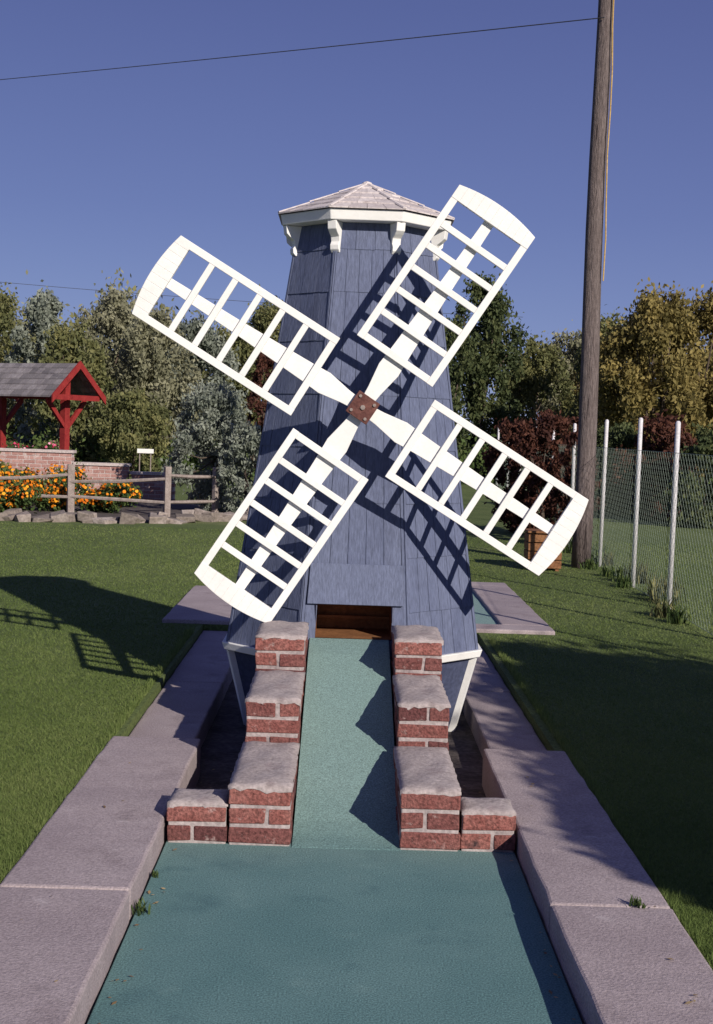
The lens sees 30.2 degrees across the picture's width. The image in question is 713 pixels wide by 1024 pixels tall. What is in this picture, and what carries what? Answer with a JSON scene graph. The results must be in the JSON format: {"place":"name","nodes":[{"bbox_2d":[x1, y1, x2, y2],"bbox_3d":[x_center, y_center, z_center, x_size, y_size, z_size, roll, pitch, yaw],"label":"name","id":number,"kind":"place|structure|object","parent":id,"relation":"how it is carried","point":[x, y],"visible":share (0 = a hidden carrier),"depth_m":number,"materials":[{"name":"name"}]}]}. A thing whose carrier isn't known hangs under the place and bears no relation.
{"place":"outdoors","nodes":[
{"label":"outdoors","id":0,"kind":"place"},
{"bbox_2d":[0,448,76,486],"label":"brick wall","id":1,"kind":"structure","parent":0,"point":[36,459],"depth_m":23.94,"materials":[{"name":"red brick"}]},
{"bbox_2d":[2,439,28,448],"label":"flower plant","id":2,"kind":"object","parent":1,"relation":"on","point":[19,445],"visible":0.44,"depth_m":24.17,"materials":[{"name":"green plant"}]},
{"bbox_2d":[32,439,59,449],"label":"flower plant","id":3,"kind":"object","parent":1,"relation":"on","point":[50,444],"visible":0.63,"depth_m":24.23,"materials":[{"name":"pink plant"}]},
{"bbox_2d":[0,361,105,449],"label":"garden shelter","id":4,"kind":"object","parent":1,"relation":"on","point":[64,383],"visible":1,"depth_m":25.22,"materials":[{"name":"red wood"}]},
{"bbox_2d":[0,887,129,1023],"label":"pavement","id":5,"kind":"structure","parent":0,"point":[70,940],"depth_m":3.55,"materials":[{"name":"concrete"}]},
{"bbox_2d":[0,736,200,925],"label":"pavement","id":6,"kind":"structure","parent":0,"point":[85,839],"depth_m":4.67,"materials":[{"name":"concrete"}]},
{"bbox_2d":[128,681,221,745],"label":"pavement","id":7,"kind":"structure","parent":0,"point":[182,709],"depth_m":6.80,"materials":[{"name":"concrete"}]},
{"bbox_2d":[162,585,231,624],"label":"pavement","id":8,"kind":"structure","parent":0,"point":[196,604],"depth_m":10.02,"materials":[{"name":"concrete"}]},
{"bbox_2d":[167,631,232,700],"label":"pavement","id":9,"kind":"structure","parent":0,"point":[205,659],"depth_m":8.16,"materials":[{"name":"concrete"}]},
{"bbox_2d":[3,282,513,316],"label":"power line","id":10,"kind":"object","parent":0,"point":[166,295],"visible":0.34,"depth_m":45.56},
{"bbox_2d":[195,679,485,834],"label":"pit floor","id":11,"kind":"structure","parent":0,"point":[221,746],"depth_m":6.49,"materials":[{"name":"soil"}]},
{"bbox_2d":[167,620,308,845],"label":"stepped brick wall","id":12,"kind":"structure","parent":11,"relation":"on","point":[254,803],"depth_m":4.96,"materials":[{"name":"red brick"}]},
{"bbox_2d":[87,835,581,1023],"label":"carpet","id":13,"kind":"object","parent":11,"relation":"on","point":[226,933],"visible":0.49,"depth_m":3.86,"materials":[{"name":"teal carpet"}]},
{"bbox_2d":[131,897,150,915],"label":"weed","id":14,"kind":"object","parent":13,"relation":"on","point":[139,909],"visible":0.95,"depth_m":4.05,"materials":[{"name":"green plant"}]},
{"bbox_2d":[152,870,158,877],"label":"weed","id":15,"kind":"object","parent":13,"relation":"on","point":[155,874],"visible":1,"depth_m":4.38,"materials":[{"name":"green plant"}]},
{"bbox_2d":[292,638,400,849],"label":"putting ramp","id":16,"kind":"structure","parent":11,"relation":"on","point":[345,797],"depth_m":5.46,"materials":[{"name":"teal carpet"}]},
{"bbox_2d":[20,762,697,1023],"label":"leaf litter","id":17,"kind":"object","parent":11,"relation":"on","point":[550,991],"visible":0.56,"depth_m":3.67,"materials":[{"name":"brown plant"}]},
{"bbox_2d":[132,181,588,731],"bbox_3d":[0.011,-0.313,7.080,2.222,2.907,1.496,2,4,-1],"label":"windmill","id":18,"kind":"object","parent":11,"relation":"on","point":[356,525],"visible":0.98,"depth_m":6.61,"materials":[{"name":"blue paint"}]},
{"bbox_2d":[390,625,515,852],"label":"stepped brick wall","id":19,"kind":"structure","parent":11,"relation":"on","point":[435,811],"depth_m":4.99,"materials":[{"name":"red brick"}]},
{"bbox_2d":[0,424,712,969],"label":"ground","id":20,"kind":"structure","parent":0,"point":[480,516],"depth_m":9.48,"materials":[{"name":"green plant"}]},
{"bbox_2d":[0,282,57,448],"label":"tree","id":21,"kind":"object","parent":20,"relation":"on","point":[7,309],"visible":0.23,"depth_m":43.18,"materials":[{"name":"green plant"}]},
{"bbox_2d":[1,280,83,449],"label":"tree","id":22,"kind":"object","parent":20,"relation":"on","point":[44,309],"visible":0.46,"depth_m":39.44,"materials":[{"name":"green plant"}]},
{"bbox_2d":[27,313,116,462],"bbox_3d":[-7.815,-3.322,36.801,2.845,4.435,2.915,-1,4,-36],"label":"tree","id":23,"kind":"object","parent":20,"relation":"on","point":[92,358],"visible":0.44,"depth_m":36.27,"materials":[{"name":"green plant"}]},
{"bbox_2d":[57,269,140,465],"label":"tree","id":24,"kind":"object","parent":20,"relation":"on","point":[114,316],"visible":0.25,"depth_m":41.45,"materials":[{"name":"green plant"}]},
{"bbox_2d":[73,462,130,499],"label":"brick wall","id":25,"kind":"structure","parent":20,"relation":"on","point":[104,471],"depth_m":24.02,"materials":[{"name":"red brick"}]},
{"bbox_2d":[20,501,219,521],"bbox_3d":[-5.662,-0.069,21.142,7.100,0.001,5.300,2,4,-1],"label":"garden bed","id":26,"kind":"object","parent":20,"relation":"on","point":[143,510],"depth_m":21.57,"materials":[{"name":"soil"}]},
{"bbox_2d":[0,479,19,512],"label":"flower plant","id":27,"kind":"object","parent":26,"relation":"on","point":[2,494],"visible":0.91,"depth_m":19.28,"materials":[{"name":"orange plant"}]},
{"bbox_2d":[0,462,21,487],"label":"flower plant","id":28,"kind":"object","parent":26,"relation":"on","point":[6,471],"visible":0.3,"depth_m":20.77,"materials":[{"name":"orange plant"}]},
{"bbox_2d":[2,462,38,485],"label":"flower plant","id":29,"kind":"object","parent":26,"relation":"on","point":[26,474],"visible":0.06,"depth_m":22.01,"materials":[{"name":"orange plant"}]},
{"bbox_2d":[0,478,50,513],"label":"flower plant","id":30,"kind":"object","parent":26,"relation":"on","point":[24,494],"visible":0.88,"depth_m":19.27,"materials":[{"name":"orange plant"}]},
{"bbox_2d":[11,472,56,510],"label":"flower plant","id":31,"kind":"object","parent":26,"relation":"on","point":[43,505],"visible":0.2,"depth_m":20.60,"materials":[{"name":"orange plant"}]},
{"bbox_2d":[17,463,75,506],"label":"flower plant","id":32,"kind":"object","parent":26,"relation":"on","point":[52,469],"visible":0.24,"depth_m":21.83,"materials":[{"name":"orange plant"}]},
{"bbox_2d":[46,480,75,511],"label":"flower plant","id":33,"kind":"object","parent":26,"relation":"on","point":[60,502],"visible":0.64,"depth_m":20.65,"materials":[{"name":"orange plant"}]},
{"bbox_2d":[42,461,93,504],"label":"flower plant","id":34,"kind":"object","parent":26,"relation":"on","point":[78,474],"visible":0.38,"depth_m":22.11,"materials":[{"name":"orange plant"}]},
{"bbox_2d":[75,488,106,511],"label":"flower plant","id":35,"kind":"object","parent":26,"relation":"on","point":[93,505],"visible":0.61,"depth_m":20.82,"materials":[{"name":"orange plant"}]},
{"bbox_2d":[79,484,117,502],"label":"flower plant","id":36,"kind":"object","parent":26,"relation":"on","point":[91,490],"visible":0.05,"depth_m":21.89,"materials":[{"name":"orange plant"}]},
{"bbox_2d":[0,464,219,516],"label":"rail fence","id":37,"kind":"object","parent":26,"relation":"on","point":[71,496],"visible":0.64,"depth_m":20.32,"materials":[{"name":"grey wood"}]},
{"bbox_2d":[94,478,131,512],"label":"flower plant","id":38,"kind":"object","parent":26,"relation":"on","point":[118,490],"visible":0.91,"depth_m":20.63,"materials":[{"name":"orange plant"}]},
{"bbox_2d":[115,479,144,506],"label":"flower plant","id":39,"kind":"object","parent":26,"relation":"on","point":[135,494],"visible":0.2,"depth_m":22.12,"materials":[{"name":"orange plant"}]},
{"bbox_2d":[216,420,260,512],"bbox_3d":[-1.647,-0.693,20.986,1.186,1.546,1.019,2,4,-1],"label":"shrub","id":40,"kind":"object","parent":26,"relation":"in","point":[249,437],"visible":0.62,"depth_m":20.85,"materials":[{"name":"green plant"}]},
{"bbox_2d":[0,507,248,523],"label":"stone edging","id":41,"kind":"object","parent":20,"relation":"on","point":[184,517],"visible":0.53,"depth_m":18.77,"materials":[{"name":"grey stone"}]},
{"bbox_2d":[85,383,172,476],"bbox_3d":[-5.930,-2.169,34.813,2.296,2.506,2.524,2,4,-1],"label":"shrub","id":42,"kind":"object","parent":20,"relation":"on","point":[145,419],"visible":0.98,"depth_m":34.45,"materials":[{"name":"green plant"}]},
{"bbox_2d":[0,270,261,456],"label":"woodland","id":43,"kind":"object","parent":20,"relation":"on","point":[67,304],"visible":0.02,"depth_m":49.00,"materials":[{"name":"green plant"}]},
{"bbox_2d":[137,449,153,471],"bbox_3d":[-4.399,-0.864,27.465,0.340,0.900,0.040,2,4,-1],"label":"white board","id":44,"kind":"object","parent":20,"relation":"on","point":[139,451],"visible":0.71,"depth_m":27.42,"materials":[{"name":"paint"}]},
{"bbox_2d":[85,295,208,469],"bbox_3d":[-5.746,-3.687,37.760,3.766,5.182,3.356,2,4,-1],"label":"tree","id":45,"kind":"object","parent":20,"relation":"on","point":[143,361],"visible":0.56,"depth_m":37.22,"materials":[{"name":"green plant"}]},
{"bbox_2d":[130,471,175,500],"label":"brick wall","id":46,"kind":"structure","parent":20,"relation":"on","point":[151,490],"depth_m":24.09,"materials":[{"name":"red brick"}]},
{"bbox_2d":[156,301,252,468],"bbox_3d":[-4.793,-3.769,39.874,3.298,5.153,3.362,2,4,-1],"label":"tree","id":47,"kind":"object","parent":20,"relation":"on","point":[210,344],"visible":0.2,"depth_m":39.46,"materials":[{"name":"green plant"}]},
{"bbox_2d":[160,378,257,511],"bbox_3d":[-2.359,-1.128,21.912,1.487,2.256,1.830,4,4,28],"label":"shrub","id":48,"kind":"object","parent":20,"relation":"on","point":[199,436],"visible":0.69,"depth_m":21.67,"materials":[{"name":"green plant"}]},
{"bbox_2d":[195,322,270,467],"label":"tree","id":49,"kind":"object","parent":20,"relation":"on","point":[245,351],"visible":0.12,"depth_m":43.52,"materials":[{"name":"green plant"}]},
{"bbox_2d":[245,352,273,473],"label":"shrub","id":50,"kind":"object","parent":20,"relation":"on","point":[262,367],"visible":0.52,"depth_m":33.70,"materials":[{"name":"red plant"}]},
{"bbox_2d":[236,284,283,416],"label":"tree","id":51,"kind":"object","parent":20,"relation":"on","point":[262,318],"visible":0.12,"depth_m":45.15,"materials":[{"name":"green plant"}]},
{"bbox_2d":[0,268,712,448],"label":"woodland","id":52,"kind":"object","parent":20,"relation":"on","point":[167,308],"visible":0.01,"depth_m":51.58,"materials":[{"name":"green plant"}]},
{"bbox_2d":[6,414,712,489],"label":"undergrowth","id":53,"kind":"object","parent":20,"relation":"on","point":[195,459],"visible":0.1,"depth_m":37.23,"materials":[{"name":"green plant"}]},
{"bbox_2d":[444,314,478,453],"bbox_3d":[2.629,-3.460,39.876,2.011,5.037,2.127,2,4,-1],"label":"tree","id":54,"kind":"object","parent":20,"relation":"on","point":[456,380],"visible":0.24,"depth_m":39.52,"materials":[{"name":"green plant"}]},
{"bbox_2d":[447,265,528,478],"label":"tree","id":55,"kind":"object","parent":20,"relation":"on","point":[496,313],"visible":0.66,"depth_m":41.35,"materials":[{"name":"green plant"}]},
{"bbox_2d":[479,417,543,531],"bbox_3d":[2.342,-0.561,19.563,1.031,1.724,1.110,2,4,-1],"label":"shrub","id":56,"kind":"object","parent":20,"relation":"on","point":[509,432],"visible":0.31,"depth_m":19.39,"materials":[{"name":"brown plant"}]},
{"bbox_2d":[484,330,578,464],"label":"tree","id":57,"kind":"object","parent":20,"relation":"on","point":[529,385],"visible":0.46,"depth_m":43.42,"materials":[{"name":"green plant"}]},
{"bbox_2d":[507,409,576,528],"bbox_3d":[2.711,-0.524,18.291,1.117,1.833,0.997,0,4,-31],"label":"shrub","id":58,"kind":"object","parent":20,"relation":"on","point":[539,438],"visible":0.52,"depth_m":18.22,"materials":[{"name":"red plant"}]},
{"bbox_2d":[524,528,561,570],"bbox_3d":[2.006,0.407,14.219,0.380,0.425,0.360,2,4,-1],"label":"wooden crate","id":59,"kind":"object","parent":20,"relation":"on","point":[534,539],"visible":0.55,"depth_m":14.05,"materials":[{"name":"brown wood"}]},
{"bbox_2d":[529,320,600,465],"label":"tree","id":60,"kind":"object","parent":20,"relation":"on","point":[571,347],"visible":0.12,"depth_m":45.47,"materials":[{"name":"green plant"}]},
{"bbox_2d":[561,537,572,553],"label":"weed","id":61,"kind":"object","parent":20,"relation":"on","point":[566,546],"visible":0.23,"depth_m":16.31,"materials":[{"name":"green plant"}]},
{"bbox_2d":[548,416,605,537],"bbox_3d":[2.850,-0.385,17.055,0.710,1.716,0.705,2,4,-1],"label":"shrub","id":62,"kind":"object","parent":20,"relation":"on","point":[558,498],"visible":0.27,"depth_m":17.00,"materials":[{"name":"brown plant"}]},
{"bbox_2d":[580,558,599,569],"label":"weed","id":63,"kind":"object","parent":20,"relation":"on","point":[589,565],"visible":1,"depth_m":14.41,"materials":[{"name":"green plant"}]},
{"bbox_2d":[571,0,613,567],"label":"utility pole","id":64,"kind":"object","parent":20,"relation":"on","point":[588,412],"visible":0.91,"depth_m":14.32,"materials":[{"name":"brown wood"}]},
{"bbox_2d":[0,17,604,79],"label":"power line","id":65,"kind":"object","parent":64,"relation":"attached to","point":[325,47],"visible":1,"depth_m":16.86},
{"bbox_2d":[591,551,597,561],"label":"weed","id":66,"kind":"object","parent":20,"relation":"on","point":[592,555],"visible":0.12,"depth_m":15.03,"materials":[{"name":"green plant"}]},
{"bbox_2d":[591,543,607,556],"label":"weed","id":67,"kind":"object","parent":20,"relation":"on","point":[597,550],"visible":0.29,"depth_m":15.86,"materials":[{"name":"green plant"}]},
{"bbox_2d":[495,418,712,634],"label":"chain link fence","id":68,"kind":"object","parent":20,"relation":"on","point":[673,522],"visible":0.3,"depth_m":12.16,"materials":[{"name":"metal"}]},
{"bbox_2d":[597,564,616,576],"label":"weed","id":69,"kind":"object","parent":20,"relation":"on","point":[606,572],"visible":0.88,"depth_m":13.70,"materials":[{"name":"green plant"}]},
{"bbox_2d":[596,551,619,566],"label":"weed","id":70,"kind":"object","parent":20,"relation":"on","point":[606,559],"visible":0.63,"depth_m":14.86,"materials":[{"name":"green plant"}]},
{"bbox_2d":[563,304,659,468],"bbox_3d":[7.719,-3.536,40.059,3.118,5.495,2.973,0,4,-30],"label":"tree","id":71,"kind":"object","parent":20,"relation":"on","point":[574,410],"visible":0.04,"depth_m":39.91,"materials":[{"name":"green plant"}]},
{"bbox_2d":[521,337,712,423],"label":"woodland","id":72,"kind":"object","parent":20,"relation":"on","point":[707,353],"visible":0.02,"depth_m":46.54,"materials":[{"name":"green plant"}]},
{"bbox_2d":[593,419,643,514],"bbox_3d":[4.900,-0.861,25.015,1.518,1.820,1.634,2,4,-1],"label":"shrub","id":73,"kind":"object","parent":20,"relation":"on","point":[624,433],"visible":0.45,"depth_m":24.74,"materials":[{"name":"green plant"}]},
{"bbox_2d":[615,574,634,588],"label":"weed","id":74,"kind":"object","parent":20,"relation":"on","point":[623,582],"visible":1,"depth_m":12.70,"materials":[{"name":"green plant"}]},
{"bbox_2d":[610,563,645,581],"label":"weed","id":75,"kind":"object","parent":20,"relation":"on","point":[620,571],"visible":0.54,"depth_m":13.21,"materials":[{"name":"green plant"}]},
{"bbox_2d":[627,560,658,584],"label":"weed","id":76,"kind":"object","parent":20,"relation":"on","point":[643,572],"visible":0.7,"depth_m":13.15,"materials":[{"name":"green plant"}]},
{"bbox_2d":[605,409,698,519],"bbox_3d":[5.526,-0.870,23.936,1.884,2.010,1.987,2,4,-1],"label":"shrub","id":77,"kind":"object","parent":20,"relation":"on","point":[664,431],"visible":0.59,"depth_m":23.83,"materials":[{"name":"red plant"}]},
{"bbox_2d":[597,277,712,485],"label":"tree","id":78,"kind":"object","parent":20,"relation":"on","point":[653,326],"visible":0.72,"depth_m":35.38,"materials":[{"name":"green plant"}]},
{"bbox_2d":[641,574,682,598],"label":"weed","id":79,"kind":"object","parent":20,"relation":"on","point":[659,582],"visible":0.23,"depth_m":12.02,"materials":[{"name":"green plant"}]},
{"bbox_2d":[648,594,681,617],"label":"weed","id":80,"kind":"object","parent":20,"relation":"on","point":[659,612],"visible":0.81,"depth_m":10.69,"materials":[{"name":"green plant"}]},
{"bbox_2d":[646,575,685,602],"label":"weed","id":81,"kind":"object","parent":20,"relation":"on","point":[651,591],"visible":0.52,"depth_m":11.67,"materials":[{"name":"green plant"}]},
{"bbox_2d":[660,593,679,605],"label":"weed","id":82,"kind":"object","parent":20,"relation":"on","point":[674,603],"visible":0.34,"depth_m":11.47,"materials":[{"name":"green plant"}]},
{"bbox_2d":[639,280,712,489],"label":"tree","id":83,"kind":"object","parent":20,"relation":"on","point":[703,316],"visible":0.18,"depth_m":37.48,"materials":[{"name":"green plant"}]},
{"bbox_2d":[667,604,696,624],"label":"weed","id":84,"kind":"object","parent":20,"relation":"on","point":[675,616],"visible":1,"depth_m":10.32,"materials":[{"name":"green plant"}]},
{"bbox_2d":[656,420,712,527],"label":"shrub","id":85,"kind":"object","parent":20,"relation":"on","point":[704,445],"visible":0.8,"depth_m":21.80,"materials":[{"name":"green plant"}]},
{"bbox_2d":[0,0,712,437],"label":"sky","id":86,"kind":"structure","parent":0,"point":[105,170],"materials":[{"name":"blue"}]},
{"bbox_2d":[472,591,497,623],"bbox_3d":[0.161,0.750,11.029,1.810,0.001,2.480,2,4,-1],"label":"putting green","id":87,"kind":"object","parent":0,"point":[483,615],"depth_m":10.48,"materials":[{"name":"teal carpet"}]},
{"bbox_2d":[462,646,509,707],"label":"pavement","id":88,"kind":"structure","parent":0,"point":[485,677],"depth_m":7.98,"materials":[{"name":"concrete"}]},
{"bbox_2d":[471,582,506,585],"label":"pavement","id":89,"kind":"structure","parent":0,"point":[488,583],"depth_m":12.40,"materials":[{"name":"concrete"}]},
{"bbox_2d":[462,691,546,757],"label":"pavement","id":90,"kind":"structure","parent":0,"point":[496,720],"depth_m":6.79,"materials":[{"name":"concrete"}]},
{"bbox_2d":[472,585,548,625],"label":"pavement","id":91,"kind":"structure","parent":0,"point":[505,605],"depth_m":10.80,"materials":[{"name":"concrete"}]},
{"bbox_2d":[476,624,554,634],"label":"pavement","id":92,"kind":"structure","parent":0,"point":[514,629],"depth_m":9.56,"materials":[{"name":"concrete"}]},
{"bbox_2d":[482,749,669,937],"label":"pavement","id":93,"kind":"structure","parent":0,"point":[566,857],"depth_m":4.67,"materials":[{"name":"concrete"}]},
{"bbox_2d":[549,905,712,1023],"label":"pavement","id":94,"kind":"structure","parent":0,"point":[617,965],"depth_m":3.56,"materials":[{"name":"concrete"}]},
{"bbox_2d":[629,895,645,908],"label":"weed","id":95,"kind":"object","parent":94,"relation":"on","point":[637,902],"visible":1,"depth_m":4.00,"materials":[{"name":"green plant"}]}
]}

